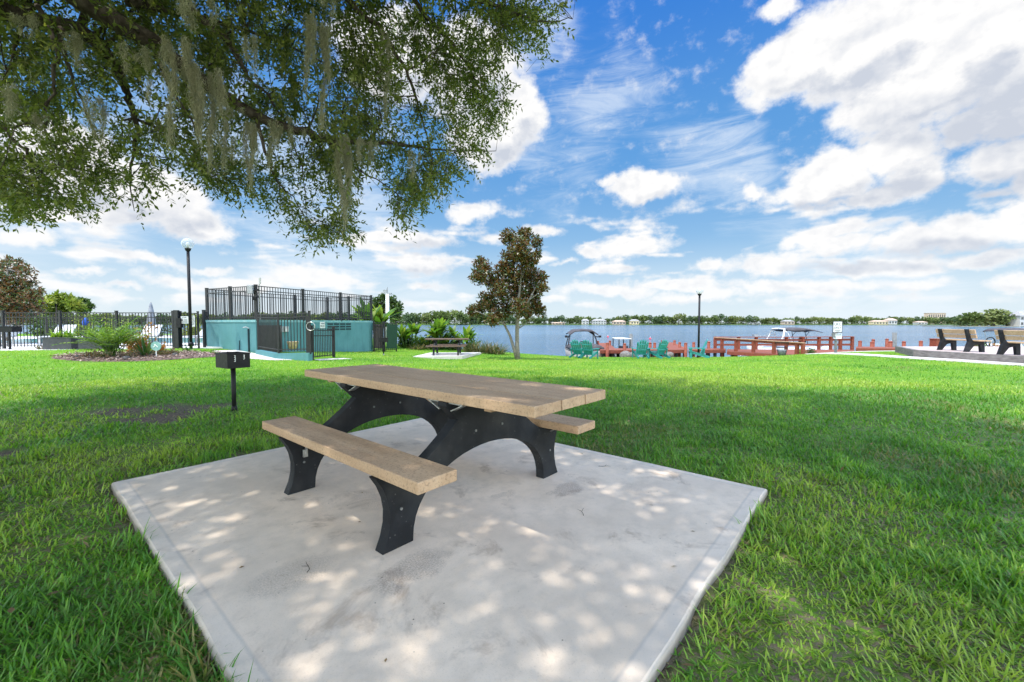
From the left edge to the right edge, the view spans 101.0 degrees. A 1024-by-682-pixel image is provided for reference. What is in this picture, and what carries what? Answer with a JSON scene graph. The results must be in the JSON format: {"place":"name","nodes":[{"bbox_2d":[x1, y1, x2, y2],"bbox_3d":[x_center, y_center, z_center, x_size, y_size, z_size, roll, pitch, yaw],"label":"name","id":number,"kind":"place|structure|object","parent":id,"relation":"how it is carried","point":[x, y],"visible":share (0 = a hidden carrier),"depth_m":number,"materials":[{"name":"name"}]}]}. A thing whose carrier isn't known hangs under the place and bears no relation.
{"place":"outdoors","nodes":[
{"label":"outdoors","id":0,"kind":"place"},
{"bbox_2d":[1,338,202,342],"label":"pool water","id":1,"kind":"structure","parent":0,"point":[186,340],"depth_m":22.01,"materials":[{"name":"teal liquid"}]},
{"bbox_2d":[0,335,222,350],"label":"pool deck","id":2,"kind":"structure","parent":0,"point":[15,348],"depth_m":16.46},
{"bbox_2d":[0,326,22,348],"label":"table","id":3,"kind":"object","parent":2,"relation":"on","point":[9,329],"visible":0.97,"depth_m":14.60,"materials":[{"name":"black paint"}]},
{"bbox_2d":[0,254,47,340],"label":"magnolia tree","id":4,"kind":"object","parent":2,"relation":"on","point":[21,295],"visible":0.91,"depth_m":18.49,"materials":[{"name":"green plant"}]},
{"bbox_2d":[22,315,56,336],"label":"hedge bush","id":5,"kind":"object","parent":2,"relation":"on","point":[42,332],"visible":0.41,"depth_m":28.67,"materials":[{"name":"green plant"}]},
{"bbox_2d":[36,325,76,344],"bbox_3d":[-19.335,-0.269,17.967,0.620,0.839,1.841,-1,3,-27],"label":"pool lounger","id":6,"kind":"object","parent":2,"relation":"on","point":[65,328],"visible":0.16,"depth_m":18.52,"materials":[{"name":"white plastic"}]},
{"bbox_2d":[41,327,77,349],"bbox_3d":[-15.778,-0.104,14.730,1.195,0.782,0.770,0,2,-3],"label":"planter box","id":7,"kind":"object","parent":2,"relation":"on","point":[58,338],"visible":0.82,"depth_m":14.60,"materials":[{"name":"grey concrete"}]},
{"bbox_2d":[0,310,173,348],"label":"pool fence","id":8,"kind":"object","parent":2,"relation":"on","point":[3,313],"visible":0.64,"depth_m":15.09,"materials":[{"name":"black metal"}]},
{"bbox_2d":[68,314,105,336],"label":"hedge bush","id":9,"kind":"object","parent":2,"relation":"on","point":[84,328],"visible":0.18,"depth_m":28.95,"materials":[{"name":"green plant"}]},
{"bbox_2d":[77,328,116,348],"bbox_3d":[-14.517,-0.117,14.761,1.252,0.807,0.685,0,2,-3],"label":"planter box","id":10,"kind":"object","parent":2,"relation":"on","point":[82,346],"visible":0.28,"depth_m":14.58,"materials":[{"name":"grey concrete"}]},
{"bbox_2d":[137,325,162,342],"bbox_3d":[-15.722,-0.278,18.173,0.620,0.839,1.841,-1,3,-24],"label":"pool lounger","id":11,"kind":"object","parent":2,"relation":"on","point":[156,335],"visible":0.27,"depth_m":18.66,"materials":[{"name":"white plastic"}]},
{"bbox_2d":[147,302,159,342],"bbox_3d":[-16.215,-0.818,18.982,0.560,1.850,0.546,0,2,0],"label":"folded parasol","id":12,"kind":"object","parent":2,"relation":"on","point":[150,309],"visible":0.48,"depth_m":18.89,"materials":[{"name":"grey fabric"}]},
{"bbox_2d":[173,310,199,348],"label":"pool gate","id":13,"kind":"structure","parent":2,"relation":"on","point":[178,327],"depth_m":15.34,"materials":[{"name":"black metal"}]},
{"bbox_2d":[181,238,193,348],"bbox_3d":[-11.191,-1.632,14.644,0.370,3.825,0.370,0,2,0],"label":"lamp post","id":14,"kind":"object","parent":2,"relation":"on","point":[190,343],"visible":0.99,"depth_m":14.61,"materials":[{"name":"metal"}]},
{"bbox_2d":[45,318,338,336],"bbox_3d":[-20.500,-0.859,27.188,19.072,1.320,0.072,0,2,0],"label":"fence","id":15,"kind":"object","parent":2,"relation":"on","point":[142,320],"visible":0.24,"depth_m":27.16,"materials":[{"name":"black metal"}]},
{"bbox_2d":[202,310,206,346],"bbox_3d":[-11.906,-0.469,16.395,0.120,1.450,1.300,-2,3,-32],"label":"fence post","id":16,"kind":"object","parent":2,"relation":"on","point":[204,328],"visible":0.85,"depth_m":15.87,"materials":[{"name":"black metal"}]},
{"bbox_2d":[49,348,229,361],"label":"mulch ground","id":17,"kind":"structure","parent":0,"point":[136,359],"depth_m":12.06,"materials":[{"name":"brown wood"}]},
{"bbox_2d":[52,309,154,355],"bbox_3d":[-11.605,-0.218,12.152,2.210,1.346,2.281,2,3,41],"label":"fan palm","id":18,"kind":"object","parent":17,"relation":"on","point":[118,338],"visible":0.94,"depth_m":12.10,"materials":[{"name":"green plant"}]},
{"bbox_2d":[120,322,157,351],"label":"croton shrub","id":19,"kind":"object","parent":17,"relation":"on","point":[139,343],"visible":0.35,"depth_m":13.19,"materials":[{"name":"red plant"}]},
{"bbox_2d":[121,337,163,355],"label":"agave plant","id":20,"kind":"object","parent":17,"relation":"on","point":[146,350],"visible":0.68,"depth_m":12.49,"materials":[{"name":"green plant"}]},
{"bbox_2d":[151,342,160,355],"bbox_3d":[-10.385,0.271,12.322,0.300,0.515,0.024,0,2,0],"label":"yard sign","id":21,"kind":"object","parent":17,"relation":"on","point":[156,346],"visible":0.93,"depth_m":12.31,"materials":[{"name":"white paint"}]},
{"bbox_2d":[214,350,290,360],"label":"entry path","id":22,"kind":"structure","parent":0,"point":[255,356],"depth_m":13.63,"materials":[{"name":"concrete"}]},
{"bbox_2d":[0,323,1023,681],"bbox_3d":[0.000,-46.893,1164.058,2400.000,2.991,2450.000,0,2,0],"label":"ground","id":23,"kind":"structure","parent":0,"point":[792,601],"depth_m":3.16,"materials":[{"name":"plant"}]},
{"bbox_2d":[35,289,88,328],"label":"feathery tree","id":24,"kind":"object","parent":23,"relation":"on","point":[61,301],"visible":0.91,"depth_m":51.66,"materials":[{"name":"green plant"}]},
{"bbox_2d":[75,296,95,320],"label":"dark tree","id":25,"kind":"object","parent":23,"relation":"on","point":[90,306],"visible":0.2,"depth_m":58.49,"materials":[{"name":"green plant"}]},
{"bbox_2d":[215,351,250,410],"bbox_3d":[-3.792,0.585,5.749,0.395,0.861,0.287,2,3,35],"label":"park grill","id":26,"kind":"object","parent":23,"relation":"on","point":[232,361],"visible":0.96,"depth_m":5.67,"materials":[{"name":"black paint"}]},
{"bbox_2d":[256,350,312,360],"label":"kerb wall","id":27,"kind":"structure","parent":23,"relation":"on","point":[300,356],"depth_m":13.09,"materials":[{"name":"teal paint"}]},
{"bbox_2d":[256,311,311,353],"bbox_3d":[-7.565,-0.268,13.604,3.100,1.375,0.432,2,3,32],"label":"entry fence","id":28,"kind":"object","parent":27,"relation":"on","point":[261,333],"visible":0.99,"depth_m":13.38,"materials":[{"name":"black metal"}]},
{"bbox_2d":[0,0,576,260],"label":"oak tree","id":29,"kind":"object","parent":23,"relation":"on","point":[110,17],"visible":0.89,"depth_m":5.42,"materials":[{"name":"green plant"}]},
{"bbox_2d":[0,82,34,123],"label":"spanish moss","id":30,"kind":"object","parent":29,"relation":"attached to","point":[10,106],"visible":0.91,"depth_m":4.32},
{"bbox_2d":[7,11,42,40],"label":"spanish moss","id":31,"kind":"object","parent":29,"relation":"attached to","point":[33,20],"visible":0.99,"depth_m":3.93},
{"bbox_2d":[28,111,52,146],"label":"spanish moss","id":32,"kind":"object","parent":29,"relation":"attached to","point":[35,122],"visible":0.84,"depth_m":4.40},
{"bbox_2d":[54,27,90,74],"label":"spanish moss","id":33,"kind":"object","parent":29,"relation":"attached to","point":[75,46],"visible":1,"depth_m":4.17,"materials":[{"name":"plant"}]},
{"bbox_2d":[77,88,112,156],"bbox_3d":[-4.330,-2.260,4.421,0.290,0.621,0.325,1,3,26],"label":"spanish moss","id":34,"kind":"object","parent":29,"relation":"attached to","point":[85,103],"visible":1,"depth_m":4.42,"materials":[{"name":"plant"}]},
{"bbox_2d":[110,40,160,105],"bbox_3d":[-3.603,-2.602,4.079,0.284,0.541,0.400,2,3,35],"label":"spanish moss","id":35,"kind":"object","parent":29,"relation":"attached to","point":[145,55],"visible":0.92,"depth_m":4.09,"materials":[{"name":"plant"}]},
{"bbox_2d":[152,34,201,153],"bbox_3d":[-3.176,-2.305,4.004,0.423,1.122,0.317,1,3,20],"label":"spanish moss","id":36,"kind":"object","parent":29,"relation":"attached to","point":[168,48],"visible":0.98,"depth_m":3.96,"materials":[{"name":"plant"}]},
{"bbox_2d":[174,0,221,33],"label":"spanish moss","id":37,"kind":"object","parent":29,"relation":"attached to","point":[185,5],"visible":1,"depth_m":3.79,"materials":[{"name":"plant"}]},
{"bbox_2d":[175,60,233,175],"bbox_3d":[-3.025,-2.167,4.121,0.582,1.070,0.465,0,2,0],"label":"spanish moss","id":38,"kind":"object","parent":29,"relation":"attached to","point":[196,91],"visible":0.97,"depth_m":4.09,"materials":[{"name":"plant"}]},
{"bbox_2d":[212,126,237,174],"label":"spanish moss","id":39,"kind":"object","parent":29,"relation":"attached to","point":[225,150],"visible":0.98,"depth_m":4.43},
{"bbox_2d":[215,99,244,137],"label":"spanish moss","id":40,"kind":"object","parent":29,"relation":"attached to","point":[226,123],"visible":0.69,"depth_m":4.40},
{"bbox_2d":[237,34,263,81],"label":"spanish moss","id":41,"kind":"object","parent":29,"relation":"attached to","point":[254,40],"visible":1,"depth_m":4.17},
{"bbox_2d":[237,119,265,193],"bbox_3d":[-2.780,-1.925,4.516,0.285,0.838,0.276,-1,3,-28],"label":"spanish moss","id":42,"kind":"object","parent":29,"relation":"attached to","point":[252,132],"visible":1,"depth_m":4.47,"materials":[{"name":"plant"}]},
{"bbox_2d":[263,119,286,176],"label":"spanish moss","id":43,"kind":"object","parent":29,"relation":"attached to","point":[275,137],"visible":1,"depth_m":4.59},
{"bbox_2d":[272,115,307,149],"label":"spanish moss","id":44,"kind":"object","parent":29,"relation":"attached to","point":[290,130],"visible":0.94,"depth_m":4.68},
{"bbox_2d":[293,7,327,101],"bbox_3d":[-2.027,-2.891,4.285,0.346,0.919,0.201,-2,3,-35],"label":"spanish moss","id":45,"kind":"object","parent":29,"relation":"attached to","point":[309,33],"visible":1,"depth_m":4.25,"materials":[{"name":"plant"}]},
{"bbox_2d":[298,18,338,136],"bbox_3d":[-1.982,-2.677,4.350,0.408,1.221,0.279,-1,3,-17],"label":"spanish moss","id":46,"kind":"object","parent":29,"relation":"attached to","point":[324,41],"visible":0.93,"depth_m":4.35,"materials":[{"name":"plant"}]},
{"bbox_2d":[308,0,343,22],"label":"spanish moss","id":47,"kind":"object","parent":29,"relation":"attached to","point":[322,2],"visible":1,"depth_m":4.16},
{"bbox_2d":[329,133,366,236],"bbox_3d":[-1.853,-1.747,4.736,0.436,1.167,0.414,0,2,0],"label":"spanish moss","id":48,"kind":"object","parent":29,"relation":"attached to","point":[347,162],"visible":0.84,"depth_m":4.74,"materials":[{"name":"plant"}]},
{"bbox_2d":[352,139,379,166],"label":"spanish moss","id":49,"kind":"object","parent":29,"relation":"attached to","point":[371,147],"visible":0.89,"depth_m":5.00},
{"bbox_2d":[374,28,394,127],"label":"spanish moss","id":50,"kind":"object","parent":29,"relation":"attached to","point":[388,52],"visible":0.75,"depth_m":4.94,"materials":[{"name":"plant"}]},
{"bbox_2d":[406,147,424,181],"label":"spanish moss","id":51,"kind":"object","parent":29,"relation":"attached to","point":[410,151],"visible":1,"depth_m":5.32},
{"bbox_2d":[206,320,372,352],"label":"pool building","id":52,"kind":"structure","parent":23,"relation":"on","point":[350,336],"depth_m":16.43,"materials":[{"name":"teal paint"}]},
{"bbox_2d":[259,325,281,351],"bbox_3d":[-8.842,-0.051,15.511,0.048,1.060,0.895,1,3,21],"label":"door","id":53,"kind":"structure","parent":52,"relation":"in","point":[259,325],"depth_m":15.49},
{"bbox_2d":[205,284,372,320],"bbox_3d":[-9.403,-1.513,18.603,3.272,1.290,6.619,1,3,21],"label":"roof railing","id":54,"kind":"object","parent":52,"relation":"on","point":[340,299],"visible":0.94,"depth_m":16.94,"materials":[{"name":"black metal"}]},
{"bbox_2d":[247,285,258,299],"bbox_3d":[-9.139,-1.706,14.887,0.369,0.530,0.137,0,2,0],"label":"floodlight","id":55,"kind":"object","parent":54,"relation":"attached to","point":[250,289],"visible":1,"depth_m":14.85,"materials":[{"name":"grey metal"}]},
{"bbox_2d":[305,316,334,359],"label":"entry gate","id":56,"kind":"structure","parent":23,"relation":"on","point":[332,329],"depth_m":13.66,"materials":[{"name":"black metal"}]},
{"bbox_2d":[352,297,402,325],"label":"banana plant","id":57,"kind":"object","parent":23,"relation":"on","point":[379,316],"visible":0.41,"depth_m":22.56,"materials":[{"name":"green plant"}]},
{"bbox_2d":[373,321,383,351],"bbox_3d":[-6.568,-0.210,20.770,0.578,1.563,0.111,-2,3,-41],"label":"screen fence","id":58,"kind":"object","parent":23,"relation":"on","point":[378,331],"visible":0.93,"depth_m":20.76,"materials":[{"name":"black metal"}]},
{"bbox_2d":[367,292,403,337],"bbox_3d":[-9.191,-1.653,31.046,3.027,3.993,2.680,0,2,0],"label":"shore tree","id":59,"kind":"object","parent":23,"relation":"on","point":[381,300],"visible":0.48,"depth_m":30.44,"materials":[{"name":"green plant"}]},
{"bbox_2d":[383,287,391,322],"bbox_3d":[-7.628,-1.481,25.961,0.495,3.639,0.238,0,2,0],"label":"light mast","id":60,"kind":"object","parent":23,"relation":"on","point":[387,301],"visible":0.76,"depth_m":25.85,"materials":[{"name":"metal"}]},
{"bbox_2d":[383,321,397,350],"bbox_3d":[-6.060,-0.199,21.134,0.182,1.570,0.766,2,3,41],"label":"screen fence","id":61,"kind":"object","parent":23,"relation":"on","point":[391,332],"visible":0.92,"depth_m":21.08,"materials":[{"name":"green metal"}]},
{"bbox_2d":[397,335,414,346],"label":"lake shrub","id":62,"kind":"object","parent":23,"relation":"on","point":[400,341],"visible":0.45,"depth_m":23.99,"materials":[{"name":"green plant"}]},
{"bbox_2d":[400,312,414,324],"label":"shore tree","id":63,"kind":"object","parent":23,"relation":"on","point":[407,317],"visible":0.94,"depth_m":561.37,"materials":[{"name":"plant"}]},
{"bbox_2d":[398,321,423,347],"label":"banana plant","id":64,"kind":"object","parent":23,"relation":"on","point":[413,328],"visible":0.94,"depth_m":23.38,"materials":[{"name":"green plant"}]},
{"bbox_2d":[420,317,450,349],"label":"banana plant","id":65,"kind":"object","parent":23,"relation":"on","point":[437,328],"visible":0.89,"depth_m":23.51,"materials":[{"name":"green plant"}]},
{"bbox_2d":[111,418,767,681],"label":"concrete slab","id":66,"kind":"structure","parent":23,"relation":"on","point":[506,564],"depth_m":2.04,"materials":[{"name":"concrete"}]},
{"bbox_2d":[262,364,604,554],"bbox_3d":[-0.601,0.645,3.056,2.452,0.760,1.597,2,3,40],"label":"picnic table","id":67,"kind":"object","parent":66,"relation":"on","point":[460,413],"visible":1,"depth_m":2.61,"materials":[{"name":"wood"}]},
{"bbox_2d":[413,352,480,358],"bbox_3d":[-3.014,0.785,20.301,2.878,0.300,2.700,0,2,0],"label":"concrete pad","id":68,"kind":"object","parent":23,"relation":"on","point":[451,355],"visible":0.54,"depth_m":19.50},
{"bbox_2d":[425,338,468,355],"bbox_3d":[-3.101,0.257,20.229,2.046,0.760,1.600,0,2,-3],"label":"picnic table","id":69,"kind":"object","parent":68,"relation":"on","point":[436,345],"visible":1,"depth_m":19.97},
{"bbox_2d":[441,325,463,349],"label":"banana plant","id":70,"kind":"object","parent":23,"relation":"on","point":[452,334],"visible":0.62,"depth_m":24.19,"materials":[{"name":"green plant"}]},
{"bbox_2d":[450,310,466,324],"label":"shore tree","id":71,"kind":"object","parent":23,"relation":"on","point":[457,315],"visible":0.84,"depth_m":558.19,"materials":[{"name":"plant"}]},
{"bbox_2d":[456,325,481,347],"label":"banana plant","id":72,"kind":"object","parent":23,"relation":"on","point":[469,333],"visible":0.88,"depth_m":23.44,"materials":[{"name":"green plant"}]},
{"bbox_2d":[469,339,507,353],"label":"grass clump","id":73,"kind":"object","parent":23,"relation":"on","point":[487,346],"visible":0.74,"depth_m":22.29,"materials":[{"name":"green plant"}]},
{"bbox_2d":[485,341,511,354],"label":"grass clump","id":74,"kind":"object","parent":23,"relation":"on","point":[497,351],"visible":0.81,"depth_m":22.20,"materials":[{"name":"green plant"}]},
{"bbox_2d":[465,225,549,359],"bbox_3d":[-0.208,-2.139,18.452,3.778,6.010,2.629,0,2,0],"label":"magnolia tree","id":75,"kind":"object","parent":23,"relation":"on","point":[528,305],"visible":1,"depth_m":18.30,"materials":[{"name":"green plant"}]},
{"bbox_2d":[7,389,1016,665],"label":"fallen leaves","id":76,"kind":"object","parent":23,"relation":"on","point":[11,609],"visible":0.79,"depth_m":2.09,"materials":[{"name":"brown plant"}]},
{"bbox_2d":[569,340,583,358],"bbox_3d":[3.636,0.420,23.122,0.840,1.035,1.056,2,3,38],"label":"adirondack chair","id":77,"kind":"object","parent":23,"relation":"on","point":[576,349],"visible":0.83,"depth_m":22.95,"materials":[{"name":"green plastic"}]},
{"bbox_2d":[580,340,599,358],"bbox_3d":[4.147,0.431,22.718,0.840,1.035,1.056,2,3,36],"label":"adirondack chair","id":78,"kind":"object","parent":23,"relation":"on","point":[586,348],"visible":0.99,"depth_m":22.56,"materials":[{"name":"green plastic"}]},
{"bbox_2d":[632,340,649,358],"bbox_3d":[6.948,0.421,22.790,0.840,1.035,1.056,0,2,-2],"label":"adirondack chair","id":79,"kind":"object","parent":23,"relation":"on","point":[640,349],"visible":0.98,"depth_m":22.56,"materials":[{"name":"green plastic"}]},
{"bbox_2d":[648,340,669,358],"bbox_3d":[7.957,0.419,22.802,0.840,1.035,1.056,-1,3,-24],"label":"adirondack chair","id":80,"kind":"object","parent":23,"relation":"on","point":[662,348],"visible":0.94,"depth_m":22.62,"materials":[{"name":"green plastic"}]},
{"bbox_2d":[672,313,686,324],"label":"shore tree","id":81,"kind":"object","parent":23,"relation":"on","point":[680,316],"visible":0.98,"depth_m":561.56,"materials":[{"name":"plant"}]},
{"bbox_2d":[688,339,709,357],"bbox_3d":[10.182,0.409,22.992,1.057,1.035,0.840,1,3,18],"label":"adirondack chair","id":82,"kind":"object","parent":23,"relation":"on","point":[702,351],"visible":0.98,"depth_m":22.78,"materials":[{"name":"green plastic"}]},
{"bbox_2d":[696,287,702,357],"bbox_3d":[10.711,-1.008,24.179,0.400,4.123,0.400,0,2,0],"label":"lamp post","id":83,"kind":"object","parent":23,"relation":"on","point":[699,299],"visible":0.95,"depth_m":24.14,"materials":[{"name":"metal"}]},
{"bbox_2d":[715,313,728,324],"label":"shore tree","id":84,"kind":"object","parent":23,"relation":"on","point":[722,317],"visible":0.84,"depth_m":560.70,"materials":[{"name":"plant"}]},
{"bbox_2d":[727,316,741,323],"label":"shore tree","id":85,"kind":"object","parent":23,"relation":"on","point":[734,318],"visible":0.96,"depth_m":574.84,"materials":[{"name":"plant"}]},
{"bbox_2d":[775,342,788,355],"bbox_3d":[14.218,0.405,22.237,0.621,0.712,0.622,0,2,0],"label":"wire bin","id":86,"kind":"object","parent":23,"relation":"on","point":[782,352],"visible":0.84,"depth_m":22.10,"materials":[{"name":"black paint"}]},
{"bbox_2d":[832,321,842,352],"bbox_3d":[15.947,-0.137,20.723,0.470,1.678,0.120,0,2,0],"label":"dock sign","id":87,"kind":"object","parent":23,"relation":"on","point":[837,327],"visible":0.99,"depth_m":20.68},
{"bbox_2d":[895,346,1023,362],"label":"retaining wall","id":88,"kind":"structure","parent":23,"relation":"on","point":[957,355],"depth_m":15.90,"materials":[{"name":"concrete"}]},
{"bbox_2d":[0,0,1023,323],"label":"sky","id":89,"kind":"structure","parent":0,"point":[780,159],"materials":[{"name":"blue"}]},
{"bbox_2d":[19,325,1023,356],"bbox_3d":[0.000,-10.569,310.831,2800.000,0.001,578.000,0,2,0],"label":"water","id":90,"kind":"structure","parent":0,"point":[544,339],"depth_m":95.27,"materials":[{"name":"liquid"}]},
{"bbox_2d":[565,329,603,356],"bbox_3d":[4.889,0.377,30.043,2.480,2.520,6.000,0,2,0],"label":"covered boat","id":91,"kind":"object","parent":90,"relation":"on","point":[568,347],"visible":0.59,"depth_m":28.70,"materials":[{"name":"grey fabric"}]},
{"bbox_2d":[600,348,683,356],"bbox_3d":[8.612,1.359,27.393,6.454,1.680,1.818,0,2,-4],"label":"boat dock","id":92,"kind":"object","parent":90,"relation":"on","point":[618,351],"visible":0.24,"depth_m":26.60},
{"bbox_2d":[688,348,725,356],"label":"walkway","id":93,"kind":"structure","parent":90,"relation":"in","point":[714,351],"depth_m":27.01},
{"bbox_2d":[747,327,832,349],"bbox_3d":[21.985,0.219,33.039,6.250,2.582,2.228,0,2,0],"label":"ski boat","id":94,"kind":"object","parent":90,"relation":"on","point":[792,329],"visible":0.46,"depth_m":32.22,"materials":[{"name":"white paint"}]},
{"bbox_2d":[727,349,854,356],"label":"gangway deck","id":95,"kind":"structure","parent":90,"relation":"on","point":[748,352],"depth_m":26.16,"materials":[{"name":"wood"}]},
{"bbox_2d":[714,337,805,356],"bbox_3d":[14.516,0.471,25.185,0.252,1.241,5.513,-1,3,-27],"label":"handrail","id":96,"kind":"object","parent":95,"relation":"attached to","point":[772,342],"visible":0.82,"depth_m":25.19,"materials":[{"name":"wood"}]},
{"bbox_2d":[713,336,853,349],"bbox_3d":[18.071,0.324,28.196,9.068,1.282,0.355,0,2,3],"label":"handrail","id":97,"kind":"object","parent":95,"relation":"attached to","point":[819,344],"visible":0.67,"depth_m":28.09,"materials":[{"name":"wood"}]},
{"bbox_2d":[856,346,894,350],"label":"boardwalk","id":98,"kind":"structure","parent":90,"relation":"on","point":[875,348],"depth_m":24.49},
{"bbox_2d":[983,328,1023,345],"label":"boat","id":99,"kind":"object","parent":90,"relation":"on","point":[990,329],"visible":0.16,"depth_m":26.96,"materials":[{"name":"grey fabric"}]},
{"bbox_2d":[809,353,1023,365],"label":"path","id":100,"kind":"structure","parent":0,"point":[963,360],"depth_m":15.89,"materials":[{"name":"concrete"}]},
{"bbox_2d":[929,338,939,345],"bbox_3d":[25.159,0.123,25.027,0.480,0.530,0.480,0,2,0],"label":"dock box","id":101,"kind":"object","parent":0,"point":[934,341],"visible":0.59,"depth_m":24.99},
{"bbox_2d":[924,313,945,323],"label":"lake house","id":102,"kind":"structure","parent":0,"point":[934,315],"depth_m":714.81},
{"bbox_2d":[902,346,1023,355],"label":"patio paving","id":103,"kind":"structure","parent":0,"point":[991,350],"depth_m":17.88,"materials":[{"name":"concrete"}]},
{"bbox_2d":[935,329,990,351],"bbox_3d":[17.956,-0.041,16.914,0.673,0.880,1.750,0,2,8],"label":"park bench","id":104,"kind":"object","parent":103,"relation":"on","point":[960,333],"visible":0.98,"depth_m":16.75,"materials":[{"name":"wood"}]},
{"bbox_2d":[994,330,1023,354],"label":"park bench","id":105,"kind":"object","parent":103,"relation":"on","point":[1004,346],"visible":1,"depth_m":14.80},
{"bbox_2d":[955,326,1023,326],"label":"shore","id":106,"kind":"structure","parent":0,"point":[989,326],"depth_m":315.59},
{"bbox_2d":[950,315,968,325],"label":"shore tree","id":107,"kind":"object","parent":106,"relation":"on","point":[954,318],"visible":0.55,"depth_m":344.78,"materials":[{"name":"plant"}]},
{"bbox_2d":[956,311,985,325],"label":"shore tree","id":108,"kind":"object","parent":106,"relation":"on","point":[970,317],"visible":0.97,"depth_m":329.74,"materials":[{"name":"plant"}]},
{"bbox_2d":[977,308,1011,325],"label":"shore tree","id":109,"kind":"object","parent":106,"relation":"on","point":[993,316],"visible":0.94,"depth_m":322.16,"materials":[{"name":"plant"}]},
{"bbox_2d":[1007,311,1023,325],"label":"lake house","id":110,"kind":"structure","parent":106,"relation":"on","point":[1019,316],"depth_m":319.80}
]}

